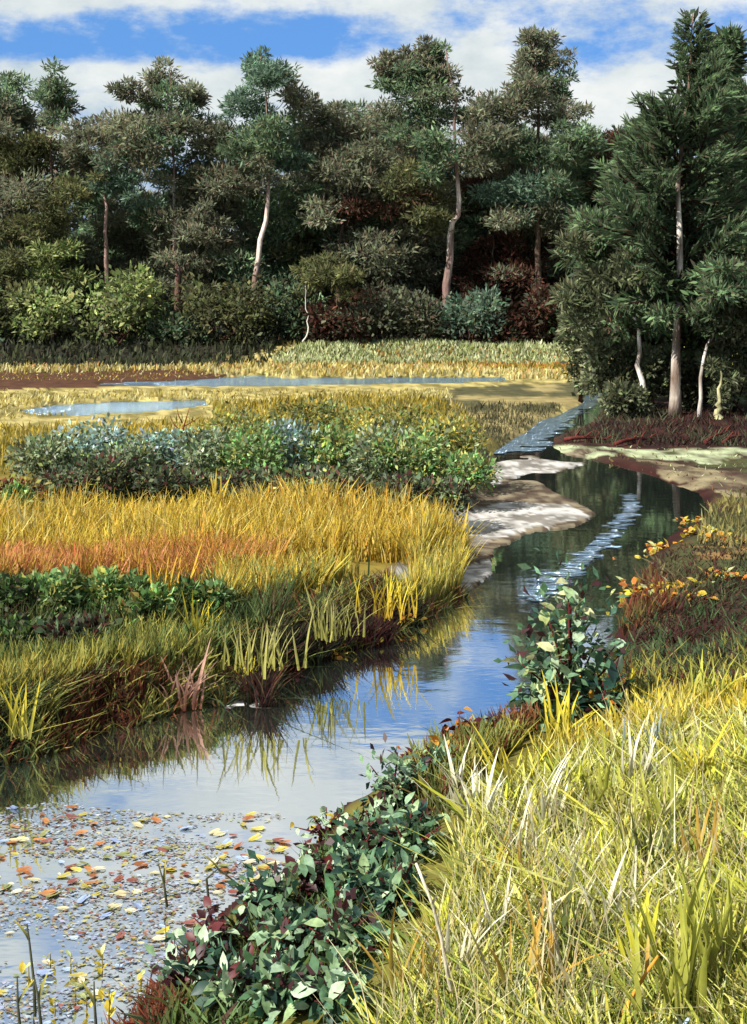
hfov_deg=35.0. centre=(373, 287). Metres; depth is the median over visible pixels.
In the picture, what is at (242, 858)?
floating leaf
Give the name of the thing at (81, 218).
forest tree
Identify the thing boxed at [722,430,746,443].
fallen branch
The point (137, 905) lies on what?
floating leaf
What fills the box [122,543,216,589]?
grass tussock
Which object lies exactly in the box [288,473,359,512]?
grass tussock
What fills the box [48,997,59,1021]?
water plant
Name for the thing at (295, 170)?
forest tree
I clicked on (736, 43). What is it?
pine tree
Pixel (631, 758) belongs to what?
grass tussock
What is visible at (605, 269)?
birch tree
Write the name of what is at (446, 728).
flowering plant
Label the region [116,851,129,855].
floating leaf
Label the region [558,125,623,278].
forest tree
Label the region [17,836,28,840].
floating leaf
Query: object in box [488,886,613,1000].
grass tussock
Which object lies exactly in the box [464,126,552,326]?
forest tree
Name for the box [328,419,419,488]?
bush
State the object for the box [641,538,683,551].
creeping plant
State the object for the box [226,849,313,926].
leafy plant
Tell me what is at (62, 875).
floating leaf
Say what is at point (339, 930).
leafy plant
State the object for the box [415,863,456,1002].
dead reed
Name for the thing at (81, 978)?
floating leaf
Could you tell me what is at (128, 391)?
flats grass
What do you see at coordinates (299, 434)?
bush
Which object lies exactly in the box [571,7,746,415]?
pine tree
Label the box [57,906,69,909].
floating leaf
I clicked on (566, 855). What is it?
grass tussock
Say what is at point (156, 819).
floating leaf
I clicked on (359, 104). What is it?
forest tree
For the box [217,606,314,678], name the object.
grass tussock
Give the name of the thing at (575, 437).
fallen branch
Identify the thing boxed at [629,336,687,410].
bush
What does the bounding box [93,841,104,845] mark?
floating leaf
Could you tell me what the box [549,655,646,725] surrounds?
leafy bush
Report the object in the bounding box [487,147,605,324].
forest tree
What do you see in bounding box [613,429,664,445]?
fallen branch
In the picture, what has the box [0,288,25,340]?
shrub
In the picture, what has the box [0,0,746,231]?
sky
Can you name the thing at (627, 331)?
bush
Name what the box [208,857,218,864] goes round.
floating leaf
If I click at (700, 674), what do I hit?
grass tussock
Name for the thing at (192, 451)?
bush
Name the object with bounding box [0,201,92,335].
forest tree
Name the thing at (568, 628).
leafy bush
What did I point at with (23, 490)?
bush
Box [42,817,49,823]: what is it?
floating leaf
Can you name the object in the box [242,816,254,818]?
floating leaf
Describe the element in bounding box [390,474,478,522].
bush
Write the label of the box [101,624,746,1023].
foreground grass
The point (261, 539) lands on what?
golden grass
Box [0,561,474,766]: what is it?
marsh grass
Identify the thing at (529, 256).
forest tree
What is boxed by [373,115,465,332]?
forest tree
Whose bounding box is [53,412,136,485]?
bush
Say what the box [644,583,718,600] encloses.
creeping plant
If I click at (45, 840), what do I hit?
floating leaf
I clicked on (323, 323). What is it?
shrub
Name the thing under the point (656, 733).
grass tussock
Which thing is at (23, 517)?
grass tussock
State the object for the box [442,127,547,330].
forest tree
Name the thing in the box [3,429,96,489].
bush
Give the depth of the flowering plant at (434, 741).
8.55 m
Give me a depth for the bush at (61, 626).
11.64 m
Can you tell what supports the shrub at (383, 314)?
on the ground at (512, 508)
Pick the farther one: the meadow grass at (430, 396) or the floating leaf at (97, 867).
the meadow grass at (430, 396)
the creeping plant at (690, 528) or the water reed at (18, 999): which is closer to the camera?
the water reed at (18, 999)
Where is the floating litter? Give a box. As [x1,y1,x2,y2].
[0,802,285,1023]
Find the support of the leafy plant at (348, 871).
on the ground at (512, 508)
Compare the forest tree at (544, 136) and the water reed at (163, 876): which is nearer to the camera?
the water reed at (163, 876)
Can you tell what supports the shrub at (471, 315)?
on the ground at (512, 508)
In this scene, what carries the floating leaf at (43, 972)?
on the water
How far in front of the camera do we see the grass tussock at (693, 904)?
5.32 m
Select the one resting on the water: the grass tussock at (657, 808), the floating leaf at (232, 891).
the floating leaf at (232, 891)
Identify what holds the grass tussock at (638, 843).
on the ground at (512, 508)
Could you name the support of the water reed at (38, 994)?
in the water
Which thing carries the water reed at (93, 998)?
in the water
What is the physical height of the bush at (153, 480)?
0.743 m
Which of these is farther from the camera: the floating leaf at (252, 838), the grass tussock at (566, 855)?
the floating leaf at (252, 838)
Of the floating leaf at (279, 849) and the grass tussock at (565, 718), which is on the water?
the floating leaf at (279, 849)
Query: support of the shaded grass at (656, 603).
on the ground at (512, 508)
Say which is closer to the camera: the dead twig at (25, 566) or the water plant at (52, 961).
the water plant at (52, 961)
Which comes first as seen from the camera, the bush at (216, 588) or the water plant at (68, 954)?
the water plant at (68, 954)
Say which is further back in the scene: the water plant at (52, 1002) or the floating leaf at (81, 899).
the floating leaf at (81, 899)
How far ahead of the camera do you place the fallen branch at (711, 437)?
30.72 m
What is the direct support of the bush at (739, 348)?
on the ground at (512, 508)
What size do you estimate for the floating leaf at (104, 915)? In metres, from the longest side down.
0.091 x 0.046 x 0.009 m
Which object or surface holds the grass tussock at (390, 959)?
on the ground at (512, 508)
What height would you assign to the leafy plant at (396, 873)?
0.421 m
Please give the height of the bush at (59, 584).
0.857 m
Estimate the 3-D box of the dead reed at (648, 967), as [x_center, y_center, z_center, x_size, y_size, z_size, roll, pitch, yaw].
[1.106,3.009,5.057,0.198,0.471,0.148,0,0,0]
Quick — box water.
[0,390,708,1023]
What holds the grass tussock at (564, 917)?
on the ground at (512, 508)
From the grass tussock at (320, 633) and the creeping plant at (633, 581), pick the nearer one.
the grass tussock at (320, 633)
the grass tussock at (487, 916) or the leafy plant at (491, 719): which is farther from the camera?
the leafy plant at (491, 719)
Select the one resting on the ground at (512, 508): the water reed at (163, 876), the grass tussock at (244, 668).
the grass tussock at (244, 668)
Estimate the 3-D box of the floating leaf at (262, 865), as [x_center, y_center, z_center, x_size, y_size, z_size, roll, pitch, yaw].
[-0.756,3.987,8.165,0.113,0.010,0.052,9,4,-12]
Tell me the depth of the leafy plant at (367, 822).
7.42 m
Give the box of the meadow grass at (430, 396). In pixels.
[0,387,562,475]
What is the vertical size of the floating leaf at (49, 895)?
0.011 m
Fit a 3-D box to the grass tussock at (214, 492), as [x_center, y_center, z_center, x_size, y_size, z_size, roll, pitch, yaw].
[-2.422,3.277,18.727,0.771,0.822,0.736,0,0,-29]
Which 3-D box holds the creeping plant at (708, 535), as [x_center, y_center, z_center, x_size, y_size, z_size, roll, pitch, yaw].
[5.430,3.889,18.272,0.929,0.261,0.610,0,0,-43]
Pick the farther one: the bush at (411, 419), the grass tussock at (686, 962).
the bush at (411, 419)
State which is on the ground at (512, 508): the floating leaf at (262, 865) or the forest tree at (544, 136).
the forest tree at (544, 136)
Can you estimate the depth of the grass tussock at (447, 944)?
5.65 m
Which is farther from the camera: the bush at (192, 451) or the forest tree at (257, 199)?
the forest tree at (257, 199)
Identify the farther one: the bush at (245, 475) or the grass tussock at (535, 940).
the bush at (245, 475)
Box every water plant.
[19,961,31,986]
[42,952,56,968]
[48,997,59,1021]
[65,949,76,971]
[69,982,76,1005]
[78,993,92,1014]
[94,943,107,976]
[98,988,116,1017]
[137,969,144,990]
[158,915,173,943]
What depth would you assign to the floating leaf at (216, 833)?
8.66 m
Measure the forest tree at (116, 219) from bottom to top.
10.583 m
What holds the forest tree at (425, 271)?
on the ground at (512, 508)
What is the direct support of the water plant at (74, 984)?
in the water
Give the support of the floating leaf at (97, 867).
on the water
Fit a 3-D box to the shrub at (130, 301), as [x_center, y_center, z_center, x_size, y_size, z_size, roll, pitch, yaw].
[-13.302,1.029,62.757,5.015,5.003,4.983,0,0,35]
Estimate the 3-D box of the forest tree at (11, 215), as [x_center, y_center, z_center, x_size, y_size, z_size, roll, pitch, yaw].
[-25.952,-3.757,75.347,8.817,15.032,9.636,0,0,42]
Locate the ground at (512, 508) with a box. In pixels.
[0,314,746,1023]
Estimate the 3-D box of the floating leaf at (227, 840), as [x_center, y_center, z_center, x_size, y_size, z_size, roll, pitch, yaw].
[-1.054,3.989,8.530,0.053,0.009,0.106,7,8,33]
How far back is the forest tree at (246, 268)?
67.35 m
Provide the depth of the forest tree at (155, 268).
77.59 m
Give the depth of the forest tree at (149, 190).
79.00 m
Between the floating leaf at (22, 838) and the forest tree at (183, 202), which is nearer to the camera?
the floating leaf at (22, 838)
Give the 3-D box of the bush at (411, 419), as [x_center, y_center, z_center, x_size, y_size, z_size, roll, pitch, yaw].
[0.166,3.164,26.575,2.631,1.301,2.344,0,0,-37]
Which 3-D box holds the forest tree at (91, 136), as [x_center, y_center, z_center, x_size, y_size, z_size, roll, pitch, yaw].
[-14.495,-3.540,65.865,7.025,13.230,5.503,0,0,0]
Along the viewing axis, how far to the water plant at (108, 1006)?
6.51 m
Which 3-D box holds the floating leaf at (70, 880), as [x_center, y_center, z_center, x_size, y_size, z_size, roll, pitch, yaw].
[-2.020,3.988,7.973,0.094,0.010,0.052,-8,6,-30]
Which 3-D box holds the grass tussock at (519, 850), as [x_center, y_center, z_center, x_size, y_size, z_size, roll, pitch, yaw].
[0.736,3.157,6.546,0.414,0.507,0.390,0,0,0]
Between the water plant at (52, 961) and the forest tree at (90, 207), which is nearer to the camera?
the water plant at (52, 961)
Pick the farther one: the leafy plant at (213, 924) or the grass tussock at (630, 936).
the leafy plant at (213, 924)
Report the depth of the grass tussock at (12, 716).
9.67 m
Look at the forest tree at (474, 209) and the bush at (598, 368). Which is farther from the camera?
the forest tree at (474, 209)
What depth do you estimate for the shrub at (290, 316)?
63.84 m
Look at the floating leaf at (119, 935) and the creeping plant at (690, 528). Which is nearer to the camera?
the floating leaf at (119, 935)
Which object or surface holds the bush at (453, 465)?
on the ground at (512, 508)
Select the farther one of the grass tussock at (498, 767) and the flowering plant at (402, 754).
the flowering plant at (402, 754)
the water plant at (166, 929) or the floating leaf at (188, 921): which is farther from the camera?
the floating leaf at (188, 921)
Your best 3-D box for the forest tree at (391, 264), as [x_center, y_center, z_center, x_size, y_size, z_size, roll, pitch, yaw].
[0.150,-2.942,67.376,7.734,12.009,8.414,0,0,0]
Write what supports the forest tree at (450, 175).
on the ground at (512, 508)
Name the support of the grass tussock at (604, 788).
on the ground at (512, 508)
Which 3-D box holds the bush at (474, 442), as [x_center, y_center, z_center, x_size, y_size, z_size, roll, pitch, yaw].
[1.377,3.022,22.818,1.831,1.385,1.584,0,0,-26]
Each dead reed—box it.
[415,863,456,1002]
[548,888,573,973]
[618,935,658,1020]
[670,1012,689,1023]
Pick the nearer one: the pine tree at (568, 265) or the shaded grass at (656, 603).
the shaded grass at (656, 603)
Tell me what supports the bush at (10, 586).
on the ground at (512, 508)
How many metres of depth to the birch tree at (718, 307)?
35.31 m
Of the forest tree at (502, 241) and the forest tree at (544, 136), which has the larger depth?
the forest tree at (544, 136)
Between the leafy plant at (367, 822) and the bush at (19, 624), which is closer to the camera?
the leafy plant at (367, 822)
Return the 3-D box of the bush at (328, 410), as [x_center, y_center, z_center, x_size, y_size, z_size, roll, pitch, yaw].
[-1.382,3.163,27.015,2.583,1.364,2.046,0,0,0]
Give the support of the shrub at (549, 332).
on the ground at (512, 508)
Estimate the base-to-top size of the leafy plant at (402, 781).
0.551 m
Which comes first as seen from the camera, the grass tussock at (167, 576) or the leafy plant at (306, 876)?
the leafy plant at (306, 876)
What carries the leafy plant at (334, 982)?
on the ground at (512, 508)
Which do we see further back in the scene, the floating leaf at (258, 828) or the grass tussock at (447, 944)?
the floating leaf at (258, 828)
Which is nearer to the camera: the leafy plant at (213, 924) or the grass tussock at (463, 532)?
the leafy plant at (213, 924)
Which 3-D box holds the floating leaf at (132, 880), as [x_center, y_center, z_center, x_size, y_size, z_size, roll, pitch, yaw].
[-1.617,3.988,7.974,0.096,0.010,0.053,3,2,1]
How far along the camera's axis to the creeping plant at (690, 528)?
18.76 m
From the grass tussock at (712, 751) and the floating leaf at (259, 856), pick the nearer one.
the grass tussock at (712, 751)
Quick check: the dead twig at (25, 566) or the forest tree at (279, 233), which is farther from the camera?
the forest tree at (279, 233)
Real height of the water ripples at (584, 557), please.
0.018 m
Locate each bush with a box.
[0,473,52,515]
[0,480,33,515]
[0,570,58,615]
[0,610,51,653]
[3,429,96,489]
[21,562,91,615]
[31,451,137,503]
[31,609,122,655]
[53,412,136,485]
[82,564,150,614]
[91,438,168,497]
[112,579,175,623]
[122,425,210,469]
[126,462,217,503]
[168,574,243,615]
[172,425,247,488]
[191,399,277,451]
[197,464,289,504]
[207,421,292,486]
[260,417,336,471]
[262,397,367,450]
[273,462,350,505]
[297,418,369,483]
[315,399,446,442]
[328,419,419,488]
[330,469,447,508]
[362,423,453,485]
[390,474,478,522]
[401,411,491,467]
[421,448,503,495]
[493,548,630,731]
[503,634,560,716]
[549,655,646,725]
[555,308,610,402]
[571,321,644,400]
[595,379,655,416]
[599,312,672,376]
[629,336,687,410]
[666,297,737,402]
[680,348,714,411]
[703,332,746,412]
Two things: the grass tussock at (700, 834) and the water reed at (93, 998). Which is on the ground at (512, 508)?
the grass tussock at (700, 834)
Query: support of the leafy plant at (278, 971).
on the ground at (512, 508)
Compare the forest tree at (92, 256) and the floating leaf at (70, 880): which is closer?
the floating leaf at (70, 880)
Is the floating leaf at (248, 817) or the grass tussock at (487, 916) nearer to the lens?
the grass tussock at (487, 916)
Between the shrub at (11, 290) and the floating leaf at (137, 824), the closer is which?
the floating leaf at (137, 824)
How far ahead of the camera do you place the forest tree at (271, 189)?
75.96 m
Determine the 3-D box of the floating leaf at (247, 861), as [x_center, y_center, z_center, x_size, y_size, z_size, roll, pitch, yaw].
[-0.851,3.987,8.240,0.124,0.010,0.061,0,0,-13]
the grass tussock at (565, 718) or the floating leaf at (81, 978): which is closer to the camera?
the floating leaf at (81, 978)
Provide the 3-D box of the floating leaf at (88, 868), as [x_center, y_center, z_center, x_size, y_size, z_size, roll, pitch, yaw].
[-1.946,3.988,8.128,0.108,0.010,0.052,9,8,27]
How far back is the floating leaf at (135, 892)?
7.83 m
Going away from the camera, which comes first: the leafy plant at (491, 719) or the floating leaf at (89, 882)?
the floating leaf at (89, 882)
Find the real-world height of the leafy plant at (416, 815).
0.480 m
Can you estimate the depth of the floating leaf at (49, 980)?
6.83 m
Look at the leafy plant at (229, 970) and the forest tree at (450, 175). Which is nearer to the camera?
the leafy plant at (229, 970)
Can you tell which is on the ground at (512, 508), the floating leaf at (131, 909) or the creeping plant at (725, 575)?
the creeping plant at (725, 575)
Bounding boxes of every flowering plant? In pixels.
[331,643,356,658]
[388,746,410,760]
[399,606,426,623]
[428,735,449,761]
[439,707,472,742]
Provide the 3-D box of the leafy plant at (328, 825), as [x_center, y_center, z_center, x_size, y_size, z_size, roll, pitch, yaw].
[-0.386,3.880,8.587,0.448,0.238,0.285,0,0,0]
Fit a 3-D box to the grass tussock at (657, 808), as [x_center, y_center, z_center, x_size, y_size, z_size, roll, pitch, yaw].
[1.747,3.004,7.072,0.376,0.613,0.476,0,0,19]
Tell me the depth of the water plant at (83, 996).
6.52 m
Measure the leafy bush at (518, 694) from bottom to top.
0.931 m
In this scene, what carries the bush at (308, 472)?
on the ground at (512, 508)
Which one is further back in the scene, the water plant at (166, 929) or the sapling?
the sapling
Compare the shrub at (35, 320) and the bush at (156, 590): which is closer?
the bush at (156, 590)
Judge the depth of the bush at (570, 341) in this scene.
40.68 m
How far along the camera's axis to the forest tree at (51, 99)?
65.78 m
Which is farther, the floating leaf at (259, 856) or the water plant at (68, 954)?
the floating leaf at (259, 856)
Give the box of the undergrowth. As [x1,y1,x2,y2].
[0,330,746,446]
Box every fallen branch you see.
[564,427,618,441]
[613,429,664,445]
[703,423,733,443]
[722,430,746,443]
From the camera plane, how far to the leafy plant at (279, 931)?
6.34 m
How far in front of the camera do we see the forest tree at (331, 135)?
66.10 m
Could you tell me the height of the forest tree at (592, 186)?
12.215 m
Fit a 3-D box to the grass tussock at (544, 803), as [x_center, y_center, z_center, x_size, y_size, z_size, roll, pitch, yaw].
[1.020,3.168,7.503,0.589,0.536,0.613,0,0,36]
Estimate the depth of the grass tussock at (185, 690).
11.23 m
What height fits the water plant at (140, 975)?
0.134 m
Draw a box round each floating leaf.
[16,866,32,872]
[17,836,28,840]
[27,877,39,881]
[36,969,53,974]
[38,889,56,894]
[39,828,48,836]
[40,838,51,841]
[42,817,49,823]
[42,959,54,964]
[42,978,54,982]
[45,891,60,896]
[56,872,70,877]
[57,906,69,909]
[65,814,76,818]
[67,877,78,882]
[68,972,86,976]
[70,867,82,871]
[75,830,86,833]
[77,894,89,902]
[78,976,84,982]
[84,866,95,871]
[85,880,98,883]
[91,866,104,869]
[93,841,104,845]
[99,912,111,916]
[110,903,121,907]
[112,890,128,895]
[114,874,123,881]
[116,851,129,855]
[116,930,124,938]
[124,908,135,911]
[126,878,138,881]
[131,822,142,826]
[131,889,141,893]
[133,861,147,866]
[134,902,142,908]
[151,816,161,822]
[152,935,164,939]
[155,927,168,933]
[157,847,167,851]
[184,920,196,923]
[204,862,216,868]
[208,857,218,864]
[213,831,224,835]
[215,883,225,888]
[222,838,232,844]
[228,889,237,893]
[235,856,248,859]
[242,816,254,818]
[243,859,255,863]
[248,834,261,840]
[250,826,263,829]
[256,854,265,858]
[257,864,269,868]
[273,846,287,851]
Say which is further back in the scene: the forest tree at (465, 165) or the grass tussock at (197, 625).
the forest tree at (465, 165)
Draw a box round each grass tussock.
[0,678,47,739]
[1,499,47,537]
[36,537,114,572]
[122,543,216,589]
[148,638,217,714]
[174,590,224,636]
[196,468,245,506]
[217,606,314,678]
[226,646,263,686]
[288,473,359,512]
[294,580,377,643]
[352,564,427,622]
[352,901,465,1005]
[394,505,485,564]
[403,901,514,982]
[410,736,492,815]
[437,748,511,831]
[466,867,579,946]
[467,787,571,867]
[470,722,555,789]
[472,743,592,825]
[472,814,542,892]
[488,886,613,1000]
[502,669,594,747]
[519,810,612,882]
[521,852,626,959]
[552,847,693,932]
[555,730,650,816]
[569,867,721,1023]
[594,809,705,872]
[596,720,675,788]
[597,649,650,700]
[608,887,686,971]
[622,703,675,754]
[633,755,698,838]
[650,714,739,795]
[656,812,746,982]
[677,796,744,876]
[682,649,746,702]
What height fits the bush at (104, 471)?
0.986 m
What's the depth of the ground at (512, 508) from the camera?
26.51 m
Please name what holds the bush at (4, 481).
on the ground at (512, 508)
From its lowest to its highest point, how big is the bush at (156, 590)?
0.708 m
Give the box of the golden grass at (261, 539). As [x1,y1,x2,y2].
[0,473,507,614]
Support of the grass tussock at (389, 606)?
on the ground at (512, 508)
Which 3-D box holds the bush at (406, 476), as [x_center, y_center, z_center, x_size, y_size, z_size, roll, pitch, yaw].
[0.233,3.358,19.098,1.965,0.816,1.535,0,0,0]
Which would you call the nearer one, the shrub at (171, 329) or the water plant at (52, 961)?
the water plant at (52, 961)
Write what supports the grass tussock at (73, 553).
on the ground at (512, 508)
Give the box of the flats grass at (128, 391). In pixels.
[0,357,746,493]
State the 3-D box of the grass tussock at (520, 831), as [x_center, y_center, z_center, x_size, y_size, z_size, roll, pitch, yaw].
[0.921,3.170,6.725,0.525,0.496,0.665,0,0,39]
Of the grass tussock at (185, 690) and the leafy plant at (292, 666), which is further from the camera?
the leafy plant at (292, 666)
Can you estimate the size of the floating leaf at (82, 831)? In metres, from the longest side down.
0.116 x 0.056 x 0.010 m
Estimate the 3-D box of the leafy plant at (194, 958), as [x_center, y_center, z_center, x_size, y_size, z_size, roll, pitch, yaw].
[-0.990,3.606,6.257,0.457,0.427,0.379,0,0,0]
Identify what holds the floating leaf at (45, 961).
on the water
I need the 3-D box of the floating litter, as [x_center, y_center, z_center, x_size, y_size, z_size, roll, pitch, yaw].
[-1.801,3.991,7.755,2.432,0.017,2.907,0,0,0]
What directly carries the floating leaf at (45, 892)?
on the water
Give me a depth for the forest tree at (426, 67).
65.35 m
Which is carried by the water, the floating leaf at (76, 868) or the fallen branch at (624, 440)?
the floating leaf at (76, 868)
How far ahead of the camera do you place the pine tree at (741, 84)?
39.42 m
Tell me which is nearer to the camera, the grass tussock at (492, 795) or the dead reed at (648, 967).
the dead reed at (648, 967)
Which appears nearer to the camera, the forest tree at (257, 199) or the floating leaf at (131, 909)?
the floating leaf at (131, 909)
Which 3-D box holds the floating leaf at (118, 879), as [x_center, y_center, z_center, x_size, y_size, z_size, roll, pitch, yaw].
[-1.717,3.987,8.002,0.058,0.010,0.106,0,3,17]
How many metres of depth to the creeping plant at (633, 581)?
15.46 m
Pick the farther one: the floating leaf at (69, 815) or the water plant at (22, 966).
the floating leaf at (69, 815)
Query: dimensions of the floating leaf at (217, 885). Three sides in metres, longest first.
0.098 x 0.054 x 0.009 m
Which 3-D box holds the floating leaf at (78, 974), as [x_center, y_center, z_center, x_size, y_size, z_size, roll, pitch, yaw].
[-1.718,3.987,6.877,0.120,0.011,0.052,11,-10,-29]
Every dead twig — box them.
[9,553,40,576]
[170,408,198,445]
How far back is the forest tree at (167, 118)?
65.78 m
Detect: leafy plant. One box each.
[141,924,226,1003]
[171,896,264,957]
[190,933,269,1015]
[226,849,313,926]
[238,937,321,1023]
[241,888,324,961]
[283,654,307,674]
[284,838,344,900]
[284,875,398,963]
[290,806,342,840]
[290,946,375,1023]
[306,833,393,909]
[324,795,397,860]
[356,791,450,862]
[357,846,429,921]
[359,732,427,813]
[391,738,455,795]
[466,712,517,738]
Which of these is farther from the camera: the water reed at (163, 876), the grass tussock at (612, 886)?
the water reed at (163, 876)
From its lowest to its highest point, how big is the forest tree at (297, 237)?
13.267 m
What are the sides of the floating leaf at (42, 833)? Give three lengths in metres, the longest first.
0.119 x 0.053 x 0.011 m
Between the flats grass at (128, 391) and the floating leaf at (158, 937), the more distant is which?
the flats grass at (128, 391)
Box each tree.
[0,56,110,337]
[0,68,60,332]
[0,152,112,324]
[0,160,42,309]
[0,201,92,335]
[23,218,98,333]
[42,139,182,334]
[45,234,115,334]
[46,105,171,336]
[58,166,201,333]
[78,55,259,323]
[104,188,194,334]
[138,187,219,332]
[140,149,292,326]
[168,186,287,331]
[171,137,291,335]
[188,45,326,333]
[226,181,360,333]
[241,180,332,334]
[256,123,350,331]
[270,95,401,339]
[280,120,346,301]
[307,97,416,332]
[310,140,439,336]
[322,34,524,339]
[352,178,469,334]
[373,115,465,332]
[418,107,506,332]
[420,229,548,310]
[427,164,530,326]
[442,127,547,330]
[454,128,581,332]
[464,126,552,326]
[466,24,613,334]
[478,225,574,329]
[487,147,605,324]
[546,107,686,356]
[546,179,696,412]
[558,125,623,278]
[560,128,621,238]
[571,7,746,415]
[670,20,746,367]
[677,224,746,416]
[688,64,746,335]
[700,353,746,419]
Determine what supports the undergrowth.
on the ground at (512, 508)
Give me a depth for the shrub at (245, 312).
62.21 m
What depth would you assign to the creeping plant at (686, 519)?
20.38 m
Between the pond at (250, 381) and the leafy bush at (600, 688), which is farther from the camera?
the pond at (250, 381)
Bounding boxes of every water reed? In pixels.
[13,919,36,1012]
[16,977,35,1023]
[34,971,48,1023]
[80,980,96,1023]
[158,861,167,906]
[201,853,238,915]
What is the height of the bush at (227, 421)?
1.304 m
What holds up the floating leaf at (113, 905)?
on the water
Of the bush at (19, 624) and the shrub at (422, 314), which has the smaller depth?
the bush at (19, 624)
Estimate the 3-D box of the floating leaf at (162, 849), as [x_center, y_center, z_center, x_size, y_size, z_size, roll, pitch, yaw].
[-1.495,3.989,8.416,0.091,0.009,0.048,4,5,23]
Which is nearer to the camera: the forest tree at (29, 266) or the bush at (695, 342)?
the bush at (695, 342)
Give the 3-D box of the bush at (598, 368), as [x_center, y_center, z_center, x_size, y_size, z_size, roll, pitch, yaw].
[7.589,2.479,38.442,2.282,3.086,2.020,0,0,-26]
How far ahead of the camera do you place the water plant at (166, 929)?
7.25 m
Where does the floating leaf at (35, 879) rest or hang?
on the water
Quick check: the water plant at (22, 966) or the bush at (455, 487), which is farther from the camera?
the bush at (455, 487)
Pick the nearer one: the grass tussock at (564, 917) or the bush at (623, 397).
the grass tussock at (564, 917)
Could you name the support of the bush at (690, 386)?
on the ground at (512, 508)
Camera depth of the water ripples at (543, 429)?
32.90 m
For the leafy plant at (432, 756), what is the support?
on the ground at (512, 508)
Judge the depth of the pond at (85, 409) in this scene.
39.58 m
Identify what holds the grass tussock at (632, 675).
on the ground at (512, 508)
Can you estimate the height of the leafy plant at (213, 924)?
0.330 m
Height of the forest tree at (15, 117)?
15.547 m
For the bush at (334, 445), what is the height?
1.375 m
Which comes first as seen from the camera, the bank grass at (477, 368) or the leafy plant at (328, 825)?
the leafy plant at (328, 825)
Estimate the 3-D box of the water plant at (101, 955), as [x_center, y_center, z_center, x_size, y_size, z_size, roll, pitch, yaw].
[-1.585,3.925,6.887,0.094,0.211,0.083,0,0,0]
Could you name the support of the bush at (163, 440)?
on the ground at (512, 508)
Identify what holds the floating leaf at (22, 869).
on the water
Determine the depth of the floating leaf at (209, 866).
8.17 m
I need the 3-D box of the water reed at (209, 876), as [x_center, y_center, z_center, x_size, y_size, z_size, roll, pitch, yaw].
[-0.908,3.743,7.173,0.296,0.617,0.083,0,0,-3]
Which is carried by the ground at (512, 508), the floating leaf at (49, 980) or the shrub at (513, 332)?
the shrub at (513, 332)
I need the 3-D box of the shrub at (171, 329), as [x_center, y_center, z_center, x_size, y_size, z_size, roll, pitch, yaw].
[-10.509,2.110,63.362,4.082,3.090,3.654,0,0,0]
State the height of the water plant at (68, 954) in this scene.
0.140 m
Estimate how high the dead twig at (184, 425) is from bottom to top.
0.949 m
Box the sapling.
[282,250,368,341]
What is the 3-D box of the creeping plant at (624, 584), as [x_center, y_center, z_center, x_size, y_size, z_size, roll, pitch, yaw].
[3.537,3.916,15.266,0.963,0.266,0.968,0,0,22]
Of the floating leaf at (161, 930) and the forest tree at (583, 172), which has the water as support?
the floating leaf at (161, 930)
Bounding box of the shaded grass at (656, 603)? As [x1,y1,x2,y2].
[602,485,746,677]
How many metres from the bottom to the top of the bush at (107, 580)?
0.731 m
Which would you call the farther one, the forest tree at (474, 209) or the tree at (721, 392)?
the forest tree at (474, 209)
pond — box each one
[21,400,206,415]
[99,376,507,386]
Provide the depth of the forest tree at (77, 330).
77.97 m
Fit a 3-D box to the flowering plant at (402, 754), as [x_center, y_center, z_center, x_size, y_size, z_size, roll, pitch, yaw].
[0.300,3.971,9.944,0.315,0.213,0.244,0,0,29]
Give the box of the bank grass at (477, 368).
[0,336,732,407]
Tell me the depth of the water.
10.27 m
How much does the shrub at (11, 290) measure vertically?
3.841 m
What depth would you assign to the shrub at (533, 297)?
63.53 m
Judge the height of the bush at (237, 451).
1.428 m
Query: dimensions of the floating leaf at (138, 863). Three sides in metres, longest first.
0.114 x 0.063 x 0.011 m
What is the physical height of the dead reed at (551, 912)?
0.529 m
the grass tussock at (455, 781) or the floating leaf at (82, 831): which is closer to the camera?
the grass tussock at (455, 781)
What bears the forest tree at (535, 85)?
on the ground at (512, 508)
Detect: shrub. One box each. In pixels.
[0,278,58,340]
[0,278,83,342]
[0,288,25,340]
[64,260,172,345]
[140,300,212,345]
[169,269,279,344]
[258,272,318,342]
[298,294,377,343]
[328,277,413,342]
[390,284,450,341]
[434,283,511,342]
[465,289,540,345]
[513,278,564,343]
[541,306,600,343]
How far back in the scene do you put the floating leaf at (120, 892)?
7.81 m
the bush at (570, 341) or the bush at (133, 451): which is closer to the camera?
the bush at (133, 451)
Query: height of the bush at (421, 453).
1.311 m
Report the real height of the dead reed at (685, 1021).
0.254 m
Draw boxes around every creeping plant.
[606,576,686,597]
[631,576,714,588]
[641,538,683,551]
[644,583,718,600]
[673,516,701,520]
[678,523,733,537]
[697,566,746,580]
[699,529,745,547]
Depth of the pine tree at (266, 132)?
65.17 m
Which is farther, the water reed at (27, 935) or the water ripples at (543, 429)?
the water ripples at (543, 429)

